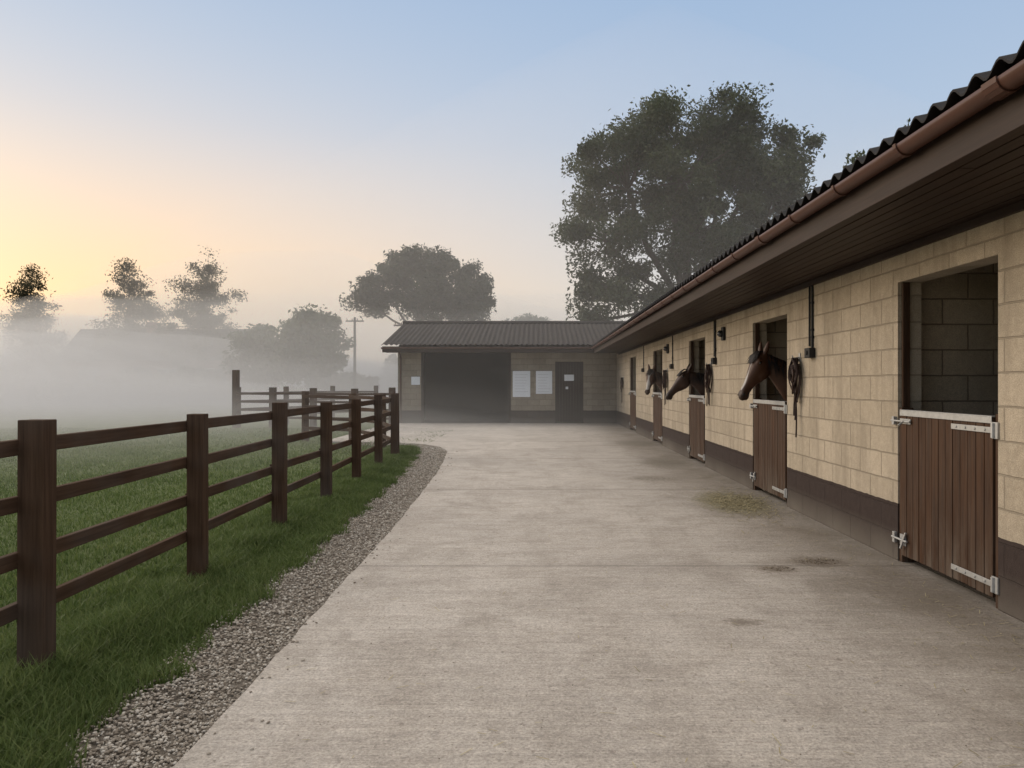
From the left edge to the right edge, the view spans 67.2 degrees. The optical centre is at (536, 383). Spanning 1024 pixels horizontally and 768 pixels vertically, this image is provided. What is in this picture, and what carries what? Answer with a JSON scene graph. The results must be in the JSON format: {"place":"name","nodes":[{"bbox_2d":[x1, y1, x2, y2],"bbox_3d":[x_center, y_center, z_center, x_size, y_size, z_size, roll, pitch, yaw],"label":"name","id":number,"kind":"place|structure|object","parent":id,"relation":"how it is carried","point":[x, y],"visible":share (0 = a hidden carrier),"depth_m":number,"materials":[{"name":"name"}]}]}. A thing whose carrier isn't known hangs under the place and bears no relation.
{"place":"outdoors","nodes":[
{"label":"outdoors","id":0,"kind":"place"},
{"bbox_2d":[49,442,457,767],"bbox_3d":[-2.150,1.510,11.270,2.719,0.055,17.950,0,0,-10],"label":"gravel path","id":1,"kind":"structure","parent":0,"point":[422,468],"depth_m":4.35,"materials":[{"name":"grey gravel"}]},
{"bbox_2d":[424,419,508,422],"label":"floor","id":2,"kind":"structure","parent":0,"point":[466,420],"depth_m":31.14,"materials":[{"name":"grey concrete"}]},
{"bbox_2d":[424,353,508,418],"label":"interior walls","id":3,"kind":"structure","parent":2,"relation":"on","point":[466,385],"depth_m":32.80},
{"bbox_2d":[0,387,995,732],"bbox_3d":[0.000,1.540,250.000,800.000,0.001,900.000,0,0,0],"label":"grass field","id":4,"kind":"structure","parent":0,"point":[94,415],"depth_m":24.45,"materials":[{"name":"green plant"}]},
{"bbox_2d":[0,262,71,383],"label":"birch tree","id":5,"kind":"object","parent":4,"relation":"on","point":[31,337],"visible":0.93,"depth_m":71.21,"materials":[{"name":"green plant"}]},
{"bbox_2d":[43,258,166,380],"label":"birch tree","id":6,"kind":"object","parent":4,"relation":"on","point":[144,311],"visible":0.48,"depth_m":70.89,"materials":[{"name":"green plant"}]},
{"bbox_2d":[61,361,253,400],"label":"walls","id":7,"kind":"structure","parent":4,"relation":"on","point":[69,371],"depth_m":68.00,"materials":[{"name":"grey brick"}]},
{"bbox_2d":[78,369,222,384],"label":"windows","id":8,"kind":"structure","parent":7,"relation":"attached to","point":[83,377],"depth_m":67.94,"materials":[{"name":"glass"}]},
{"bbox_2d":[77,368,221,382],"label":"window frames","id":9,"kind":"structure","parent":8,"relation":"attached to","point":[129,368],"depth_m":67.91,"materials":[{"name":"white paint"}]},
{"bbox_2d":[54,329,247,360],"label":"roof","id":10,"kind":"structure","parent":7,"relation":"on","point":[131,347],"depth_m":69.17,"materials":[{"name":"stone"}]},
{"bbox_2d":[0,365,379,402],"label":"hedgerow","id":11,"kind":"object","parent":4,"relation":"on","point":[187,383],"visible":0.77,"depth_m":64.33,"materials":[{"name":"green plant"}]},
{"bbox_2d":[149,245,247,375],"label":"birch tree","id":12,"kind":"object","parent":4,"relation":"on","point":[203,319],"visible":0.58,"depth_m":69.73,"materials":[{"name":"green plant"}]},
{"bbox_2d":[0,394,397,673],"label":"wooden fence","id":13,"kind":"object","parent":4,"relation":"on","point":[35,445],"visible":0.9,"depth_m":5.12,"materials":[{"name":"brown wood"}]},
{"bbox_2d":[0,352,397,396],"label":"distant trees","id":14,"kind":"object","parent":4,"relation":"on","point":[389,370],"depth_m":94.00,"materials":[{"name":"green plant"}]},
{"bbox_2d":[0,444,421,767],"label":"grass verge","id":15,"kind":"object","parent":4,"relation":"on","point":[49,710],"depth_m":4.72,"materials":[{"name":"green plant"}]},
{"bbox_2d":[219,323,323,398],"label":"hawthorn tree","id":16,"kind":"object","parent":4,"relation":"on","point":[249,344],"visible":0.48,"depth_m":58.90,"materials":[{"name":"green plant"}]},
{"bbox_2d":[240,386,377,426],"bbox_3d":[-8.933,0.837,30.916,0.290,1.528,8.101,0,0,25],"label":"wooden fence","id":17,"kind":"object","parent":4,"relation":"on","point":[286,389],"visible":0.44,"depth_m":31.09,"materials":[{"name":"brown wood"}]},
{"bbox_2d":[264,303,356,404],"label":"hawthorn tree","id":18,"kind":"object","parent":4,"relation":"on","point":[304,336],"visible":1,"depth_m":56.38,"materials":[{"name":"green plant"}]},
{"bbox_2d":[232,370,395,427],"bbox_3d":[-7.752,0.553,26.509,6.000,2.095,0.286,0,0,11],"label":"wooden fence","id":19,"kind":"object","parent":4,"relation":"on","point":[273,393],"visible":0.57,"depth_m":26.66,"materials":[{"name":"brown wood"}]},
{"bbox_2d":[302,391,399,454],"bbox_3d":[-4.326,0.895,18.531,0.806,1.412,5.720,0,0,-36],"label":"wooden fence","id":20,"kind":"object","parent":4,"relation":"on","point":[306,396],"visible":0.48,"depth_m":19.57,"materials":[{"name":"brown wood"}]},
{"bbox_2d":[346,317,363,388],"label":"utility pole","id":21,"kind":"object","parent":4,"relation":"on","point":[354,360],"visible":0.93,"depth_m":59.92,"materials":[{"name":"brown wood"}]},
{"bbox_2d":[338,243,497,324],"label":"oak tree","id":22,"kind":"object","parent":4,"relation":"on","point":[431,293],"visible":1,"depth_m":58.87,"materials":[{"name":"green plant"}]},
{"bbox_2d":[398,353,616,422],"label":"walls","id":23,"kind":"structure","parent":4,"relation":"on","point":[599,387],"depth_m":29.60,"materials":[{"name":"beige brick"}]},
{"bbox_2d":[396,349,401,421],"bbox_3d":[-5.205,0.058,29.108,0.092,2.784,0.935,0,0,-2],"label":"downpipe","id":24,"kind":"object","parent":23,"relation":"attached to","point":[400,386],"visible":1,"depth_m":29.51,"materials":[{"name":"brown plastic"}]},
{"bbox_2d":[421,353,510,422],"bbox_3d":[-2.725,0.040,29.680,3.450,2.920,0.200,0,0,0],"label":"opening frame","id":25,"kind":"object","parent":23,"relation":"attached to","point":[422,387],"visible":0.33,"depth_m":29.58,"materials":[{"name":"brown wood"}]},
{"bbox_2d":[382,346,593,352],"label":"fascia","id":26,"kind":"structure","parent":23,"relation":"attached to","point":[489,350],"depth_m":28.70,"materials":[{"name":"brown wood"}]},
{"bbox_2d":[381,347,590,348],"bbox_3d":[-1.890,-1.331,28.645,7.820,0.058,0.116,0,0,0],"label":"gutter","id":27,"kind":"object","parent":26,"relation":"attached to","point":[485,347],"visible":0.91,"depth_m":28.60,"materials":[{"name":"brown plastic"}]},
{"bbox_2d":[411,371,573,396],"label":"notices","id":28,"kind":"object","parent":23,"relation":"attached to","point":[521,385],"visible":1,"depth_m":29.57,"materials":[{"name":"white paper"}]},
{"bbox_2d":[382,323,620,344],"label":"roof","id":29,"kind":"structure","parent":23,"relation":"on","point":[497,334],"depth_m":30.84,"materials":[{"name":"metal"}]},
{"bbox_2d":[402,321,624,323],"bbox_3d":[3.090,-2.650,33.400,17.820,0.171,0.180,0,0,0],"label":"ridge cap","id":30,"kind":"object","parent":29,"relation":"on","point":[513,322],"visible":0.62,"depth_m":33.32,"materials":[{"name":"metal"}]},
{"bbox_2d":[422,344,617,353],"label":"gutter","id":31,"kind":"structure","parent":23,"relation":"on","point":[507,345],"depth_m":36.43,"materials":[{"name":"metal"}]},
{"bbox_2d":[555,362,582,422],"bbox_3d":[1.240,0.320,29.645,1.078,2.360,0.110,0,0,0],"label":"door","id":32,"kind":"structure","parent":23,"relation":"attached to","point":[571,403],"depth_m":29.61,"materials":[{"name":"brown wood"}]},
{"bbox_2d":[502,313,550,320],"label":"garden tree","id":33,"kind":"object","parent":4,"relation":"on","point":[528,317],"visible":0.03,"depth_m":74.29,"materials":[{"name":"green plant"}]},
{"bbox_2d":[549,81,826,320],"bbox_3d":[8.062,-6.996,40.704,14.894,17.642,8.956,0,0,0],"label":"ash tree","id":34,"kind":"object","parent":4,"relation":"on","point":[731,152],"visible":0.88,"depth_m":39.64,"materials":[{"name":"green plant"}]},
{"bbox_2d":[661,263,997,415],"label":"partition walls","id":35,"kind":"structure","parent":4,"relation":"on","point":[959,342],"depth_m":6.78,"materials":[{"name":"grey concrete"}]},
{"bbox_2d":[591,40,1023,346],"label":"roof","id":36,"kind":"structure","parent":35,"relation":"on","point":[1002,64],"depth_m":4.73,"materials":[{"name":"black tile"}]},
{"bbox_2d":[843,118,910,167],"bbox_3d":[15.071,-4.274,29.737,6.418,12.161,4.522,0,0,0],"label":"alder tree","id":37,"kind":"object","parent":4,"relation":"on","point":[852,159],"depth_m":29.72,"materials":[{"name":"green plant"}]},
{"bbox_2d":[0,0,1023,383],"label":"sky","id":38,"kind":"structure","parent":0,"point":[299,143],"materials":[{"name":"blue"}]},
{"bbox_2d":[172,423,1023,767],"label":"concrete driveway","id":39,"kind":"structure","parent":0,"point":[496,549],"depth_m":4.49,"materials":[{"name":"grey concrete"}]},
{"bbox_2d":[290,438,1023,767],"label":"scattered straw","id":40,"kind":"object","parent":39,"relation":"on","point":[763,636],"visible":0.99,"depth_m":4.56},
{"bbox_2d":[298,447,1021,758],"bbox_3d":[0.849,1.498,10.983,4.300,0.007,16.945,0,0,0],"label":"loose grit","id":41,"kind":"object","parent":39,"relation":"on","point":[624,639],"visible":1,"depth_m":4.26,"materials":[{"name":"grey gravel"}]},
{"bbox_2d":[695,487,794,532],"bbox_3d":[2.561,1.480,9.581,1.285,0.033,3.747,0,0,0],"label":"hay pile","id":42,"kind":"object","parent":39,"relation":"on","point":[737,503],"visible":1,"depth_m":9.68,"materials":[{"name":"plant"}]},
{"bbox_2d":[763,566,794,570],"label":"mud crumbs","id":43,"kind":"object","parent":39,"relation":"on","point":[780,569],"visible":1,"depth_m":6.25,"materials":[{"name":"brown soil"}]},
{"bbox_2d":[799,558,836,564],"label":"mud crumbs","id":44,"kind":"object","parent":39,"relation":"on","point":[817,560],"visible":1,"depth_m":6.53,"materials":[{"name":"soil"}]},
{"bbox_2d":[617,211,1023,621],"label":"front wall","id":45,"kind":"structure","parent":39,"relation":"on","point":[843,461],"depth_m":7.45,"materials":[{"name":"beige brick"}]},
{"bbox_2d":[620,376,623,400],"bbox_3d":[2.994,0.202,27.210,0.129,0.963,0.281,0,0,0],"label":"headcollar","id":46,"kind":"object","parent":45,"relation":"attached to","point":[621,383],"visible":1,"depth_m":27.12,"materials":[{"name":"leather"}]},
{"bbox_2d":[630,358,632,429],"bbox_3d":[3.121,0.321,24.575,0.098,2.358,1.546,0,0,0],"label":"stable door","id":47,"kind":"structure","parent":45,"relation":"attached to","point":[631,378],"depth_m":25.32,"materials":[{"name":"brown wood"}]},
{"bbox_2d":[630,392,635,429],"bbox_3d":[3.083,0.830,24.575,0.053,1.210,1.430,0,0,0],"label":"door leaf","id":48,"kind":"object","parent":47,"relation":"attached to","point":[632,409],"visible":0.85,"depth_m":24.67,"materials":[{"name":"brown wood"}]},
{"bbox_2d":[641,346,643,371],"bbox_3d":[3.018,-0.715,22.020,0.085,0.749,0.160,0,0,0],"label":"electrical conduit","id":49,"kind":"object","parent":45,"relation":"attached to","point":[642,369],"visible":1,"depth_m":21.99,"materials":[{"name":"black plastic"}]},
{"bbox_2d":[654,351,657,440],"bbox_3d":[3.121,0.321,19.550,0.098,2.358,1.496,0,0,0],"label":"stable door","id":50,"kind":"structure","parent":45,"relation":"attached to","point":[655,363],"depth_m":20.27,"materials":[{"name":"brown wood"}]},
{"bbox_2d":[651,392,661,440],"bbox_3d":[3.049,0.805,19.578,0.134,1.180,1.585,0,0,0],"label":"door ironmongery","id":51,"kind":"object","parent":50,"relation":"attached to","point":[658,393],"depth_m":19.48,"materials":[{"name":"silver metal"}]},
{"bbox_2d":[653,394,661,441],"bbox_3d":[3.083,0.830,19.550,0.053,1.210,1.380,0,0,0],"label":"door leaf","id":52,"kind":"object","parent":50,"relation":"attached to","point":[657,415],"visible":0.85,"depth_m":19.55,"materials":[{"name":"brown wood"}]},
{"bbox_2d":[662,368,667,404],"bbox_3d":[2.994,0.058,18.049,0.129,0.877,0.243,0,0,0],"label":"headcollar","id":53,"kind":"object","parent":45,"relation":"attached to","point":[664,378],"visible":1,"depth_m":18.00,"materials":[{"name":"leather"}]},
{"bbox_2d":[663,344,668,353],"bbox_3d":[2.999,-0.820,17.900,0.119,0.220,0.140,0,0,0],"label":"wall light","id":54,"kind":"object","parent":45,"relation":"attached to","point":[666,348],"visible":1,"depth_m":17.85,"materials":[{"name":"black metal"}]},
{"bbox_2d":[669,335,673,368],"bbox_3d":[3.018,-0.715,17.320,0.085,0.749,0.160,0,0,0],"label":"electrical conduit","id":55,"kind":"object","parent":45,"relation":"attached to","point":[671,366],"visible":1,"depth_m":17.29,"materials":[{"name":"black plastic"}]},
{"bbox_2d":[690,341,694,458],"bbox_3d":[3.121,0.321,14.760,0.098,2.358,1.476,0,0,0],"label":"stable door","id":56,"kind":"structure","parent":45,"relation":"attached to","point":[692,362],"depth_m":15.47,"materials":[{"name":"brown wood"}]},
{"bbox_2d":[687,395,704,460],"bbox_3d":[3.049,0.805,14.787,0.134,1.180,1.565,0,0,0],"label":"door ironmongery","id":57,"kind":"object","parent":56,"relation":"attached to","point":[699,400],"depth_m":14.52,"materials":[{"name":"silver metal"}]},
{"bbox_2d":[690,396,704,461],"bbox_3d":[3.083,0.829,14.760,0.053,1.208,1.360,0,0,0],"label":"door leaf","id":58,"kind":"object","parent":56,"relation":"attached to","point":[697,427],"visible":0.83,"depth_m":14.68,"materials":[{"name":"brown wood"}]},
{"bbox_2d":[704,363,712,405],"bbox_3d":[3.002,-0.004,13.487,0.124,0.792,0.266,0,0,7],"label":"headcollar","id":59,"kind":"object","parent":45,"relation":"attached to","point":[708,375],"visible":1,"depth_m":13.44,"materials":[{"name":"leather"}]},
{"bbox_2d":[711,320,716,363],"bbox_3d":[3.018,-0.715,13.171,0.085,0.749,0.161,0,0,0],"label":"electrical conduit","id":60,"kind":"object","parent":45,"relation":"attached to","point":[713,360],"visible":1,"depth_m":13.14,"materials":[{"name":"black plastic"}]},
{"bbox_2d":[717,327,725,340],"bbox_3d":[2.999,-0.820,12.550,0.119,0.220,0.140,0,0,0],"label":"wall light","id":61,"kind":"object","parent":45,"relation":"attached to","point":[721,333],"visible":1,"depth_m":12.49,"materials":[{"name":"black metal"}]},
{"bbox_2d":[754,323,760,489],"bbox_3d":[3.121,0.321,10.170,0.098,2.358,1.496,0,0,0],"label":"stable door","id":62,"kind":"structure","parent":45,"relation":"attached to","point":[757,343],"depth_m":10.89,"materials":[{"name":"brown wood"}]},
{"bbox_2d":[749,399,786,497],"bbox_3d":[3.049,0.805,10.197,0.134,1.180,1.585,0,0,0],"label":"door ironmongery","id":63,"kind":"object","parent":62,"relation":"attached to","point":[784,409],"depth_m":9.90,"materials":[{"name":"silver metal"}]},
{"bbox_2d":[788,353,800,436],"bbox_3d":[2.994,0.130,8.941,0.129,0.979,0.302,0,0,0],"label":"headcollar","id":64,"kind":"object","parent":45,"relation":"attached to","point":[793,371],"visible":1,"depth_m":8.92,"materials":[{"name":"leather"}]},
{"bbox_2d":[594,85,1023,353],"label":"fascia","id":65,"kind":"structure","parent":45,"relation":"attached to","point":[996,121],"depth_m":4.71,"materials":[{"name":"brown wood"}]},
{"bbox_2d":[591,59,1023,349],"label":"gutter","id":66,"kind":"object","parent":65,"relation":"attached to","point":[977,101],"visible":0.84,"depth_m":4.59,"materials":[{"name":"brown plastic"}]},
{"bbox_2d":[592,76,1023,348],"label":"gutter brackets","id":67,"kind":"object","parent":65,"relation":"attached to","point":[992,89],"visible":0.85,"depth_m":3.44,"materials":[{"name":"brown metal"}]},
{"bbox_2d":[597,128,1023,352],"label":"soffit","id":68,"kind":"structure","parent":65,"relation":"attached to","point":[988,179],"depth_m":5.71,"materials":[{"name":"brown wood"}]},
{"bbox_2d":[804,285,814,357],"bbox_3d":[3.018,-0.690,8.540,0.085,0.799,0.161,0,0,0],"label":"electrical conduit","id":69,"kind":"object","parent":45,"relation":"attached to","point":[809,352],"visible":1,"depth_m":8.51,"materials":[{"name":"black plastic"}]},
{"bbox_2d":[618,200,1023,354],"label":"wall batten","id":70,"kind":"object","parent":45,"relation":"attached to","point":[1005,211],"depth_m":6.69,"materials":[{"name":"brown wood"}]},
{"bbox_2d":[900,282,997,608],"bbox_3d":[3.121,0.321,5.820,0.098,2.358,1.416,0,0,0],"label":"stable door","id":71,"kind":"structure","parent":45,"relation":"attached to","point":[905,344],"depth_m":6.50,"materials":[{"name":"brown wood"}]},
{"bbox_2d":[890,410,998,594],"bbox_3d":[3.049,0.805,5.848,0.134,1.180,1.505,0,0,0],"label":"door ironmongery","id":72,"kind":"object","parent":71,"relation":"attached to","point":[993,431],"depth_m":5.51,"materials":[{"name":"silver metal"}]},
{"bbox_2d":[901,416,995,596],"bbox_3d":[3.083,0.830,5.820,0.053,1.209,1.300,0,0,0],"label":"door leaf","id":73,"kind":"object","parent":71,"relation":"attached to","point":[948,495],"visible":0.79,"depth_m":5.71,"materials":[{"name":"brown wood"}]},
{"bbox_2d":[754,402,786,499],"bbox_3d":[3.084,0.830,10.170,0.053,1.210,1.380,0,0,0],"label":"door leaf","id":74,"kind":"object","parent":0,"point":[770,446],"visible":0.77,"depth_m":10.09,"materials":[{"name":"brown wood"}]},
{"bbox_2d":[633,429,995,600],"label":"stable floor","id":75,"kind":"structure","parent":0,"point":[956,581],"depth_m":5.98,"materials":[{"name":"grey concrete"}]},
{"bbox_2d":[645,364,661,394],"bbox_3d":[4.027,0.494,19.500,2.682,2.011,0.647,0,0,0],"label":"horse","id":76,"kind":"object","parent":75,"relation":"on","point":[653,376],"visible":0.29,"depth_m":19.39},
{"bbox_2d":[665,363,704,399],"bbox_3d":[3.915,0.550,14.800,2.905,1.900,0.647,0,0,0],"label":"horse","id":77,"kind":"object","parent":75,"relation":"on","point":[686,379],"visible":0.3,"depth_m":14.72},
{"bbox_2d":[738,341,786,400],"bbox_3d":[3.992,0.470,10.020,2.792,2.060,0.647,0,0,0],"label":"horse","id":78,"kind":"object","parent":75,"relation":"on","point":[763,364],"visible":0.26,"depth_m":9.93}
]}

